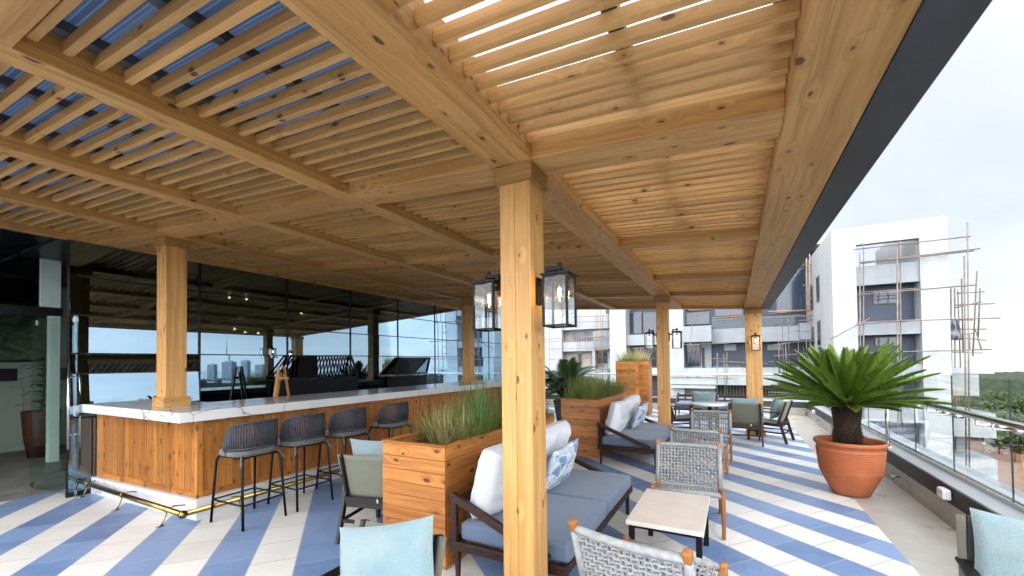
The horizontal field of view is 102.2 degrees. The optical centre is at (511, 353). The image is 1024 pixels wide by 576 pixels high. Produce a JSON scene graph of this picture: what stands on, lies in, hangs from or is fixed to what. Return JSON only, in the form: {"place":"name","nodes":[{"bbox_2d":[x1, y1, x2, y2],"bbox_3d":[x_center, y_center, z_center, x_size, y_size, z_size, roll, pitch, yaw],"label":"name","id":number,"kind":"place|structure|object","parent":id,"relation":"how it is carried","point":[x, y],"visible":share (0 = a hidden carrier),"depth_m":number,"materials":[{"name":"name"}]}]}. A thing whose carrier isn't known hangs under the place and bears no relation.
{"place":"outdoors","nodes":[
{"label":"outdoors","id":0,"kind":"place"},
{"bbox_2d":[0,445,65,501],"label":"indoor floor","id":1,"kind":"structure","parent":0,"point":[20,471],"depth_m":6.19,"materials":[{"name":"tile"}]},
{"bbox_2d":[0,228,62,472],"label":"entrance screen","id":2,"kind":"object","parent":1,"relation":"on","point":[30,285],"visible":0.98,"depth_m":6.34,"materials":[{"name":"metal"}]},
{"bbox_2d":[20,409,61,457],"bbox_3d":[-8.622,1.454,7.570,0.500,0.837,0.500,-1,-1,28],"label":"red pot","id":3,"kind":"object","parent":1,"relation":"on","point":[33,423],"visible":0.69,"depth_m":7.39,"materials":[{"name":"ceramic"}]},
{"bbox_2d":[9,353,66,410],"bbox_3d":[-8.644,0.536,7.634,0.711,1.125,0.732,0,-1,-26],"label":"fiddle plant","id":4,"kind":"object","parent":3,"relation":"in","point":[43,391],"visible":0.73,"depth_m":7.58,"materials":[{"name":"green plant"}]},
{"bbox_2d":[0,238,196,452],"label":"lobby wall","id":5,"kind":"structure","parent":1,"relation":"on","point":[11,375],"depth_m":8.09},
{"bbox_2d":[0,313,46,361],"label":"wall painting","id":6,"kind":"object","parent":5,"relation":"attached to","point":[21,336],"depth_m":8.13,"materials":[{"name":"green paint"}]},
{"bbox_2d":[0,405,919,575],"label":"terrace floor","id":7,"kind":"structure","parent":0,"point":[789,512],"depth_m":3.99,"materials":[{"name":"tile"}]},
{"bbox_2d":[209,418,286,531],"bbox_3d":[-2.792,1.222,4.389,0.575,1.054,0.509,-1,-1,26],"label":"bar stool","id":8,"kind":"object","parent":7,"relation":"on","point":[265,442],"visible":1,"depth_m":4.25,"materials":[{"name":"grey fabric"}]},
{"bbox_2d":[65,239,501,497],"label":"glass facade","id":9,"kind":"structure","parent":7,"relation":"on","point":[247,332],"depth_m":6.87,"materials":[{"name":"glass"}]},
{"bbox_2d":[30,317,81,495],"bbox_3d":[-5.986,0.656,5.429,1.164,2.265,0.141,-1,-1,25],"label":"glass door","id":10,"kind":"structure","parent":9,"relation":"attached to","point":[68,434],"depth_m":5.18,"materials":[{"name":"metal"}]},
{"bbox_2d":[77,380,501,527],"bbox_3d":[-2.574,1.240,7.936,2.595,1.161,7.610,-1,-1,28],"label":"bar counter","id":11,"kind":"object","parent":7,"relation":"on","point":[161,459],"visible":0.62,"depth_m":4.96,"materials":[{"name":"wood"}]},
{"bbox_2d":[273,366,289,396],"bbox_3d":[-4.033,1.013,7.036,0.434,1.604,0.624,-1,-1,28],"label":"easel","id":12,"kind":"object","parent":11,"relation":"on","point":[278,377],"visible":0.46,"depth_m":6.98,"materials":[{"name":"brown wood"}]},
{"bbox_2d":[273,355,358,395],"bbox_3d":[-3.795,0.923,8.185,0.217,1.819,1.785,-1,-1,28],"label":"slatted rack","id":13,"kind":"object","parent":11,"relation":"on","point":[308,367],"visible":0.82,"depth_m":8.07,"materials":[{"name":"metal"}]},
{"bbox_2d":[267,412,333,511],"bbox_3d":[-2.511,1.229,4.913,0.575,1.054,0.509,-1,-1,29],"label":"bar stool","id":14,"kind":"object","parent":7,"relation":"on","point":[314,427],"visible":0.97,"depth_m":4.76,"materials":[{"name":"fabric"}]},
{"bbox_2d":[316,407,372,488],"bbox_3d":[-2.208,1.236,5.477,0.575,1.054,0.509,-1,-1,27],"label":"bar stool","id":15,"kind":"object","parent":7,"relation":"on","point":[357,423],"visible":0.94,"depth_m":5.30,"materials":[{"name":"fabric"}]},
{"bbox_2d":[335,454,382,543],"bbox_3d":[-1.239,1.322,4.016,0.615,0.812,0.723,-1,-1,14],"label":"sling chair","id":16,"kind":"object","parent":7,"relation":"on","point":[361,477],"visible":0.56,"depth_m":3.78,"materials":[{"name":"fabric"}]},
{"bbox_2d":[350,439,382,456],"bbox_3d":[-1.278,1.020,3.888,0.500,0.460,0.161,-1,11,14],"label":"cushion","id":17,"kind":"object","parent":16,"relation":"on","point":[366,448],"visible":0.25,"depth_m":3.82,"materials":[{"name":"teal fabric"}]},
{"bbox_2d":[321,519,446,575],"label":"sling chair","id":18,"kind":"object","parent":7,"relation":"on","point":[439,543],"visible":0.26,"depth_m":1.97,"materials":[{"name":"fabric"}]},
{"bbox_2d":[339,515,433,575],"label":"cushion","id":19,"kind":"object","parent":18,"relation":"on","point":[402,549],"visible":1,"depth_m":1.88,"materials":[{"name":"teal fabric"}]},
{"bbox_2d":[369,401,414,437],"bbox_3d":[-1.821,1.246,6.200,0.575,1.054,0.509,-1,-1,28],"label":"bar stool","id":20,"kind":"object","parent":7,"relation":"on","point":[399,414],"visible":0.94,"depth_m":6.00,"materials":[{"name":"fabric"}]},
{"bbox_2d":[387,357,430,387],"bbox_3d":[-2.529,0.974,10.548,0.215,1.781,1.602,-1,-1,28],"label":"slatted rack","id":21,"kind":"object","parent":7,"relation":"on","point":[400,381],"visible":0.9,"depth_m":10.38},
{"bbox_2d":[382,413,553,569],"bbox_3d":[-0.285,1.232,4.408,0.678,0.972,2.278,-1,-1,28],"label":"timber planter","id":22,"kind":"object","parent":7,"relation":"on","point":[423,478],"visible":0.41,"depth_m":3.42,"materials":[{"name":"wood"}]},
{"bbox_2d":[404,390,501,444],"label":"straw grass","id":23,"kind":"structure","parent":22,"relation":"in","point":[439,435],"depth_m":3.69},
{"bbox_2d":[430,367,501,441],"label":"tall grass","id":24,"kind":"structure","parent":22,"relation":"on","point":[478,401],"depth_m":4.03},
{"bbox_2d":[389,392,568,448],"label":"fine grass","id":25,"kind":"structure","parent":22,"relation":"on","point":[495,422],"depth_m":3.89,"materials":[{"name":"plant"}]},
{"bbox_2d":[0,0,992,575],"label":"timber pergola","id":26,"kind":"object","parent":7,"relation":"on","point":[662,158],"visible":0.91,"depth_m":2.43,"materials":[{"name":"brown wood"}]},
{"bbox_2d":[471,272,500,331],"bbox_3d":[-0.124,-0.345,2.692,0.229,0.387,0.174,-1,-1,28],"label":"wall lantern","id":27,"kind":"object","parent":26,"relation":"attached to","point":[493,281],"depth_m":2.67,"materials":[{"name":"black"}]},
{"bbox_2d":[536,262,577,327],"bbox_3d":[0.260,-0.353,2.486,0.229,0.387,0.174,-1,-1,28],"label":"wall lantern","id":28,"kind":"object","parent":26,"relation":"attached to","point":[558,273],"depth_m":2.47,"materials":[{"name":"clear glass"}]},
{"bbox_2d":[644,329,656,348],"bbox_3d":[2.662,-0.286,7.915,0.229,0.387,0.174,-1,-1,28],"label":"wall lantern","id":29,"kind":"object","parent":26,"relation":"attached to","point":[649,333],"depth_m":7.89,"materials":[{"name":"black"}]},
{"bbox_2d":[668,328,681,348],"bbox_3d":[3.046,-0.294,7.709,0.229,0.387,0.174,-1,-1,28],"label":"wall lantern","id":30,"kind":"object","parent":26,"relation":"attached to","point":[676,331],"depth_m":7.69,"materials":[{"name":"black"}]},
{"bbox_2d":[751,332,760,350],"bbox_3d":[5.132,-0.263,8.708,0.174,0.387,0.229,-1,-1,28],"label":"wall lantern","id":31,"kind":"object","parent":26,"relation":"attached to","point":[755,336],"depth_m":8.71,"materials":[{"name":"black"}]},
{"bbox_2d":[449,457,632,575],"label":"outdoor sofa","id":32,"kind":"object","parent":7,"relation":"on","point":[592,497],"visible":0.54,"depth_m":3.15,"materials":[{"name":"fabric"}]},
{"bbox_2d":[470,443,502,519],"bbox_3d":[-0.062,1.008,3.446,0.254,0.540,0.800,13,2,25],"label":"back cushion","id":33,"kind":"object","parent":32,"relation":"on","point":[487,493],"visible":0.45,"depth_m":3.10,"materials":[{"name":"white fabric"}]},
{"bbox_2d":[546,420,570,470],"bbox_3d":[0.342,1.004,4.171,0.244,0.560,0.800,16,10,29],"label":"back cushion","id":34,"kind":"object","parent":32,"relation":"on","point":[558,434],"visible":0.26,"depth_m":4.12,"materials":[{"name":"white fabric"}]},
{"bbox_2d":[546,437,578,491],"bbox_3d":[0.455,1.045,3.872,0.154,0.460,0.460,25,22,33],"label":"print cushion","id":35,"kind":"object","parent":32,"relation":"on","point":[560,464],"visible":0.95,"depth_m":3.75,"materials":[{"name":"blue fabric"}]},
{"bbox_2d":[553,399,560,420],"bbox_3d":[1.319,1.472,10.165,0.620,0.677,0.620,-1,-1,28],"label":"plant pot","id":36,"kind":"object","parent":7,"relation":"on","point":[557,405],"visible":0.29,"depth_m":10.01,"materials":[{"name":"stone"}]},
{"bbox_2d":[545,357,606,397],"bbox_3d":[1.235,0.708,10.124,2.195,1.263,2.112,-1,-1,28],"label":"areca palm","id":37,"kind":"object","parent":36,"relation":"in","point":[553,381],"visible":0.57,"depth_m":9.92,"materials":[{"name":"green plant"}]},
{"bbox_2d":[561,392,626,457],"bbox_3d":[1.648,1.281,8.006,0.708,0.972,2.008,-1,-1,28],"label":"timber planter","id":38,"kind":"object","parent":7,"relation":"on","point":[584,417],"visible":0.49,"depth_m":7.11,"materials":[{"name":"wood"}]},
{"bbox_2d":[615,361,639,406],"bbox_3d":[3.383,1.018,12.083,0.568,1.617,0.528,-1,-1,28],"label":"timber planter","id":39,"kind":"object","parent":7,"relation":"on","point":[628,371],"visible":0.56,"depth_m":11.85,"materials":[{"name":"wood"}]},
{"bbox_2d":[606,348,639,360],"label":"fountain grass","id":40,"kind":"object","parent":39,"relation":"in","point":[632,357],"depth_m":12.00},
{"bbox_2d":[597,418,674,465],"bbox_3d":[2.220,1.416,7.198,0.933,0.658,1.985,-1,-1,28],"label":"outdoor sofa","id":41,"kind":"object","parent":7,"relation":"on","point":[643,435],"visible":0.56,"depth_m":6.50,"materials":[{"name":"fabric"}]},
{"bbox_2d":[605,401,628,434],"bbox_3d":[1.753,1.055,6.897,0.251,0.540,0.800,13,2,25],"label":"back cushion","id":42,"kind":"object","parent":41,"relation":"on","point":[616,418],"visible":0.88,"depth_m":6.57,"materials":[{"name":"white fabric"}]},
{"bbox_2d":[622,394,640,428],"bbox_3d":[2.154,1.050,7.625,0.251,0.560,0.800,16,10,29],"label":"back cushion","id":43,"kind":"object","parent":41,"relation":"on","point":[633,401],"visible":0.56,"depth_m":7.40,"materials":[{"name":"white fabric"}]},
{"bbox_2d":[631,401,648,428],"bbox_3d":[2.271,1.093,7.323,0.156,0.460,0.460,25,22,33],"label":"print cushion","id":44,"kind":"object","parent":41,"relation":"on","point":[640,415],"visible":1,"depth_m":7.19,"materials":[{"name":"blue fabric"}]},
{"bbox_2d":[639,361,652,414],"bbox_3d":[3.938,1.022,12.603,0.568,1.617,0.528,-1,-1,28],"label":"timber planter","id":45,"kind":"object","parent":7,"relation":"on","point":[645,381],"visible":0.56,"depth_m":12.33,"materials":[{"name":"wood"}]},
{"bbox_2d":[634,348,654,361],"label":"fountain grass","id":46,"kind":"object","parent":45,"relation":"in","point":[644,358],"depth_m":12.55,"materials":[{"name":"plant"}]},
{"bbox_2d":[568,518,727,575],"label":"rope chair","id":47,"kind":"object","parent":7,"relation":"on","point":[686,561],"visible":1,"depth_m":2.16,"materials":[{"name":"fabric"}]},
{"bbox_2d":[626,488,709,575],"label":"coffee table","id":48,"kind":"object","parent":7,"relation":"on","point":[675,513],"visible":0.91,"depth_m":3.25,"materials":[{"name":"stone"}]},
{"bbox_2d":[545,394,805,415],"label":"parapet kerb","id":49,"kind":"structure","parent":7,"relation":"on","point":[796,408],"depth_m":12.29,"materials":[{"name":"concrete"}]},
{"bbox_2d":[551,366,802,400],"bbox_3d":[4.612,0.930,13.963,9.623,1.040,0.252,-1,-1,28],"label":"glass balustrade","id":50,"kind":"object","parent":49,"relation":"on","point":[700,374],"visible":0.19,"depth_m":13.17,"materials":[{"name":"metal"}]},
{"bbox_2d":[671,405,701,428],"bbox_3d":[3.687,1.365,9.055,0.723,0.812,0.615,-1,-1,6],"label":"sling chair","id":51,"kind":"object","parent":7,"relation":"on","point":[680,418],"visible":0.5,"depth_m":8.81,"materials":[{"name":"brown wood"}]},
{"bbox_2d":[650,439,725,539],"bbox_3d":[1.783,1.321,4.197,0.659,0.759,0.764,-1,-1,24],"label":"rope chair","id":52,"kind":"object","parent":7,"relation":"on","point":[696,488],"visible":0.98,"depth_m":4.41,"materials":[{"name":"fabric"}]},
{"bbox_2d":[668,425,728,479],"bbox_3d":[2.593,1.341,5.721,0.659,0.759,0.764,-1,-1,33],"label":"rope chair","id":53,"kind":"object","parent":7,"relation":"on","point":[718,433],"visible":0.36,"depth_m":5.48,"materials":[{"name":"fabric"}]},
{"bbox_2d":[688,394,718,429],"bbox_3d":[4.464,1.367,9.595,0.615,0.812,0.723,-1,-1,30],"label":"sling chair","id":54,"kind":"object","parent":7,"relation":"on","point":[717,400],"visible":0.12,"depth_m":9.65,"materials":[{"name":"fabric"}]},
{"bbox_2d":[693,391,715,409],"bbox_3d":[4.517,1.109,9.707,0.500,0.460,0.164,-1,-15,28],"label":"cushion","id":55,"kind":"object","parent":54,"relation":"on","point":[704,396],"visible":0.62,"depth_m":9.66,"materials":[{"name":"teal fabric"}]},
{"bbox_2d":[690,401,727,440],"bbox_3d":[4.056,1.378,8.473,0.730,0.737,0.730,-1,-1,28],"label":"round table","id":56,"kind":"object","parent":7,"relation":"on","point":[709,404],"visible":0.72,"depth_m":8.39,"materials":[{"name":"white stone"}]},
{"bbox_2d":[688,408,731,460],"bbox_3d":[3.406,1.359,7.094,0.659,0.759,0.764,-1,-1,27],"label":"rope chair","id":57,"kind":"object","parent":7,"relation":"on","point":[714,412],"visible":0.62,"depth_m":7.33,"materials":[{"name":"fabric"}]},
{"bbox_2d":[674,392,746,414],"bbox_3d":[5.625,1.462,11.530,1.985,0.658,0.933,-1,-1,28],"label":"outdoor sofa","id":58,"kind":"object","parent":7,"relation":"on","point":[680,402],"visible":0.29,"depth_m":11.68,"materials":[{"name":"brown wood"}]},
{"bbox_2d":[726,402,763,446],"bbox_3d":[4.555,1.336,8.092,0.615,0.812,0.723,-1,-1,26],"label":"sling chair","id":59,"kind":"object","parent":7,"relation":"on","point":[747,415],"visible":0.81,"depth_m":7.84,"materials":[{"name":"fabric"}]},
{"bbox_2d":[730,398,758,402],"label":"cushion","id":60,"kind":"object","parent":59,"relation":"on","point":[738,400],"visible":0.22,"depth_m":7.93,"materials":[{"name":"teal fabric"}]},
{"bbox_2d":[747,400,794,443],"bbox_3d":[5.205,1.334,8.335,0.615,0.812,0.723,0,-2,-44],"label":"sling chair","id":61,"kind":"object","parent":7,"relation":"on","point":[781,421],"visible":0.81,"depth_m":8.17,"materials":[{"name":"brown wood"}]},
{"bbox_2d":[770,397,783,419],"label":"cushion","id":62,"kind":"object","parent":61,"relation":"on","point":[776,405],"visible":0.73,"depth_m":8.20,"materials":[{"name":"teal fabric"}]},
{"bbox_2d":[544,310,609,390],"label":"scaffolded block","id":63,"kind":"structure","parent":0,"point":[588,356],"depth_m":63.35,"materials":[{"name":"white concrete"}]},
{"bbox_2d":[565,333,572,341],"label":"window","id":64,"kind":"structure","parent":63,"relation":"in","point":[567,335],"depth_m":64.60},
{"bbox_2d":[565,353,576,364],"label":"window","id":65,"kind":"structure","parent":63,"relation":"in","point":[567,355],"depth_m":64.49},
{"bbox_2d":[545,310,608,381],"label":"scaffold","id":66,"kind":"object","parent":63,"relation":"attached to","point":[602,347],"visible":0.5,"depth_m":60.17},
{"bbox_2d":[574,332,585,341],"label":"window","id":67,"kind":"structure","parent":63,"relation":"in","point":[581,335],"depth_m":63.72,"materials":[{"name":"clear glass"}]},
{"bbox_2d":[582,352,591,367],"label":"window","id":68,"kind":"structure","parent":63,"relation":"in","point":[586,357],"depth_m":63.16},
{"bbox_2d":[597,352,606,363],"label":"window","id":69,"kind":"structure","parent":63,"relation":"in","point":[604,353],"depth_m":61.98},
{"bbox_2d":[561,369,631,399],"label":"planter grass","id":70,"kind":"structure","parent":0,"point":[591,388],"depth_m":7.42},
{"bbox_2d":[609,234,827,398],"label":"white apartment block","id":71,"kind":"structure","parent":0,"point":[629,329],"depth_m":40.35,"materials":[{"name":"paint"}]},
{"bbox_2d":[630,312,641,333],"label":"window","id":72,"kind":"structure","parent":71,"relation":"in","point":[635,317],"depth_m":45.01,"materials":[{"name":"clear glass"}]},
{"bbox_2d":[630,346,656,366],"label":"window","id":73,"kind":"structure","parent":71,"relation":"in","point":[654,358],"depth_m":44.31,"materials":[{"name":"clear glass"}]},
{"bbox_2d":[643,312,655,333],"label":"window","id":74,"kind":"structure","parent":71,"relation":"in","point":[649,318],"depth_m":44.35,"materials":[{"name":"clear glass"}]},
{"bbox_2d":[685,343,700,366],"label":"window","id":75,"kind":"structure","parent":71,"relation":"in","point":[694,355],"depth_m":42.27,"materials":[{"name":"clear glass"}]},
{"bbox_2d":[685,311,708,324],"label":"window","id":76,"kind":"structure","parent":71,"relation":"in","point":[691,318],"depth_m":42.14,"materials":[{"name":"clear glass"}]},
{"bbox_2d":[701,342,711,367],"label":"door","id":77,"kind":"structure","parent":71,"relation":"in","point":[707,346],"depth_m":41.55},
{"bbox_2d":[684,324,767,394],"bbox_3d":[19.367,0.591,37.721,6.801,6.881,0.075,-1,-1,28],"label":"scaffold","id":78,"kind":"object","parent":71,"relation":"attached to","point":[717,358],"visible":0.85,"depth_m":37.96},
{"bbox_2d":[715,309,742,316],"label":"window","id":79,"kind":"structure","parent":71,"relation":"in","point":[718,312],"depth_m":40.80,"materials":[{"name":"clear glass"}]},
{"bbox_2d":[724,344,736,350],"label":"window","id":80,"kind":"structure","parent":71,"relation":"in","point":[727,347],"depth_m":40.69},
{"bbox_2d":[713,254,812,322],"bbox_3d":[22.857,-5.614,36.895,9.080,6.274,0.572,-1,-1,28],"label":"scaffold","id":81,"kind":"object","parent":71,"relation":"attached to","point":[809,298],"visible":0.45,"depth_m":35.34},
{"bbox_2d":[767,344,781,350],"bbox_3d":[24.735,-0.628,38.975,1.191,0.603,0.052,-1,-1,28],"label":"window","id":82,"kind":"structure","parent":71,"relation":"in","point":[769,346],"depth_m":39.03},
{"bbox_2d":[776,268,805,312],"bbox_3d":[25.922,-5.869,38.410,2.348,3.967,0.052,-1,-1,28],"label":"window","id":83,"kind":"structure","parent":71,"relation":"in","point":[793,296],"depth_m":38.26,"materials":[{"name":"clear glass"}]},
{"bbox_2d":[768,319,814,395],"bbox_3d":[24.546,0.310,34.837,5.200,6.638,0.079,-1,-1,28],"label":"scaffold","id":84,"kind":"object","parent":71,"relation":"attached to","point":[788,343],"visible":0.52,"depth_m":35.36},
{"bbox_2d":[788,415,958,575],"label":"border pavement","id":85,"kind":"structure","parent":0,"point":[921,538],"depth_m":4.03,"materials":[{"name":"stone"}]},
{"bbox_2d":[813,435,888,497],"bbox_3d":[4.074,1.357,4.981,0.711,0.641,0.711,-1,-1,28],"label":"terracotta pot","id":86,"kind":"object","parent":85,"relation":"on","point":[853,470],"visible":0.96,"depth_m":4.76,"materials":[{"name":"ceramic"}]},
{"bbox_2d":[761,341,960,444],"bbox_3d":[4.071,0.479,5.018,1.798,1.256,1.793,-1,-1,28],"label":"cycad","id":87,"kind":"object","parent":86,"relation":"in","point":[847,386],"visible":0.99,"depth_m":4.79,"materials":[{"name":"green plant"}]},
{"bbox_2d":[806,401,1023,529],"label":"parapet kerb","id":88,"kind":"structure","parent":85,"relation":"on","point":[920,480],"depth_m":4.44,"materials":[{"name":"concrete"}]},
{"bbox_2d":[804,375,1023,512],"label":"glass balustrade","id":89,"kind":"object","parent":88,"relation":"on","point":[1006,425],"visible":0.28,"depth_m":3.91,"materials":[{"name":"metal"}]},
{"bbox_2d":[937,486,950,500],"bbox_3d":[4.182,1.351,4.005,0.069,0.100,0.150,-1,-1,28],"label":"kerb light","id":90,"kind":"object","parent":88,"relation":"attached to","point":[943,493],"visible":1,"depth_m":3.96,"materials":[{"name":"white plastic"}]},
{"bbox_2d":[955,514,980,575],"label":"sling chair","id":91,"kind":"object","parent":85,"relation":"on","point":[965,559],"visible":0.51,"depth_m":2.12,"materials":[{"name":"fabric"}]},
{"bbox_2d":[969,507,1023,575],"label":"cushion","id":92,"kind":"object","parent":91,"relation":"on","point":[999,545],"visible":1,"depth_m":1.96,"materials":[{"name":"teal fabric"}]},
{"bbox_2d":[824,0,1023,371],"label":"sky","id":93,"kind":"structure","parent":0,"point":[958,155],"materials":[{"name":"white"}]},
{"bbox_2d":[950,318,961,339],"bbox_3d":[28.617,-1.620,26.810,0.846,1.499,0.418,-1,-1,28],"label":"hanging tarp","id":94,"kind":"object","parent":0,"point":[955,329],"visible":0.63,"depth_m":26.77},
{"bbox_2d":[967,437,1020,490],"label":"road","id":95,"kind":"structure","parent":0,"point":[1004,465],"depth_m":216.95,"materials":[{"name":"concrete"}]},
{"bbox_2d":[1016,451,1023,491],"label":"earth bank","id":96,"kind":"structure","parent":0,"point":[1020,468],"depth_m":195.50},
{"bbox_2d":[977,408,1023,453],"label":"broadleaf tree","id":97,"kind":"object","parent":96,"relation":"on","point":[1002,415],"visible":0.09,"depth_m":221.69,"materials":[{"name":"green plant"}]},
{"bbox_2d":[984,429,1023,461],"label":"broadleaf tree","id":98,"kind":"object","parent":96,"relation":"on","point":[1002,438],"visible":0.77,"depth_m":208.93,"materials":[{"name":"green plant"}]},
{"bbox_3d":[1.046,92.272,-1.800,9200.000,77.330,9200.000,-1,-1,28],"label":"ground","id":99,"kind":"structure","parent":0,"visible":0},
{"bbox_2d":[807,215,997,479],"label":"white tower","id":100,"kind":"structure","parent":99,"relation":"on","point":[834,284],"depth_m":26.85,"materials":[{"name":"paint"}]},
{"bbox_2d":[810,285,813,309],"bbox_3d":[25.607,-4.789,35.302,0.080,2.000,1.300,-1,-1,28],"label":"window","id":101,"kind":"structure","parent":100,"relation":"in","point":[811,288],"depth_m":35.13,"materials":[{"name":"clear glass"}]},
{"bbox_2d":[816,275,819,302],"bbox_3d":[24.188,-5.124,32.663,0.080,2.000,1.300,-1,-1,28],"label":"window","id":102,"kind":"structure","parent":100,"relation":"in","point":[818,277],"depth_m":32.56,"materials":[{"name":"grey glass"}]},
{"bbox_2d":[817,320,820,345],"bbox_3d":[24.227,-1.635,32.595,0.080,2.000,1.300,-1,-1,28],"label":"window","id":103,"kind":"structure","parent":100,"relation":"in","point":[819,321],"depth_m":32.35,"materials":[{"name":"grey glass"}]},
{"bbox_2d":[873,290,899,304],"bbox_3d":[24.996,-3.792,27.566,1.400,0.900,0.089,-1,-1,28],"label":"window","id":104,"kind":"structure","parent":100,"relation":"in","point":[884,298],"depth_m":27.54,"materials":[{"name":"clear glass"}]},
{"bbox_2d":[874,336,901,345],"bbox_3d":[25.029,-0.834,27.509,1.400,0.627,0.089,-1,-1,28],"label":"window","id":105,"kind":"structure","parent":100,"relation":"in","point":[878,341],"depth_m":27.51,"materials":[{"name":"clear glass"}]},
{"bbox_2d":[877,421,904,431],"bbox_3d":[25.093,4.808,27.399,1.400,0.627,0.089,-1,-1,28],"label":"window","id":106,"kind":"structure","parent":100,"relation":"in","point":[893,425],"depth_m":27.31,"materials":[{"name":"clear glass"}]},
{"bbox_2d":[830,222,1000,467],"bbox_3d":[24.797,0.253,25.967,7.904,15.911,1.074,-1,-1,28],"label":"scaffold","id":107,"kind":"object","parent":100,"relation":"attached to","point":[900,258],"visible":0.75,"depth_m":25.43,"materials":[{"name":"wood"}]},
{"bbox_2d":[950,271,994,452],"bbox_3d":[30.059,1.466,26.991,2.263,13.737,0.080,-1,-1,28],"label":"scaffold","id":108,"kind":"object","parent":100,"relation":"attached to","point":[974,329],"visible":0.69,"depth_m":27.21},
{"bbox_2d":[953,371,1023,417],"bbox_3d":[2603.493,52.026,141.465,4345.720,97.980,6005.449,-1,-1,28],"label":"woodland","id":109,"kind":"object","parent":99,"relation":"on","point":[997,382],"visible":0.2,"depth_m":677.86,"materials":[{"name":"plant"}]},
{"bbox_2d":[970,399,1007,410],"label":"broadleaf tree","id":110,"kind":"object","parent":99,"relation":"on","point":[991,405],"visible":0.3,"depth_m":309.50,"materials":[{"name":"green plant"}]},
{"bbox_2d":[979,390,1023,400],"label":"broadleaf tree","id":111,"kind":"object","parent":99,"relation":"on","point":[1000,395],"visible":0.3,"depth_m":361.91,"materials":[{"name":"green plant"}]},
{"bbox_2d":[996,395,1023,415],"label":"broadleaf tree","id":112,"kind":"object","parent":99,"relation":"on","point":[1017,402],"visible":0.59,"depth_m":275.30,"materials":[{"name":"green plant"}]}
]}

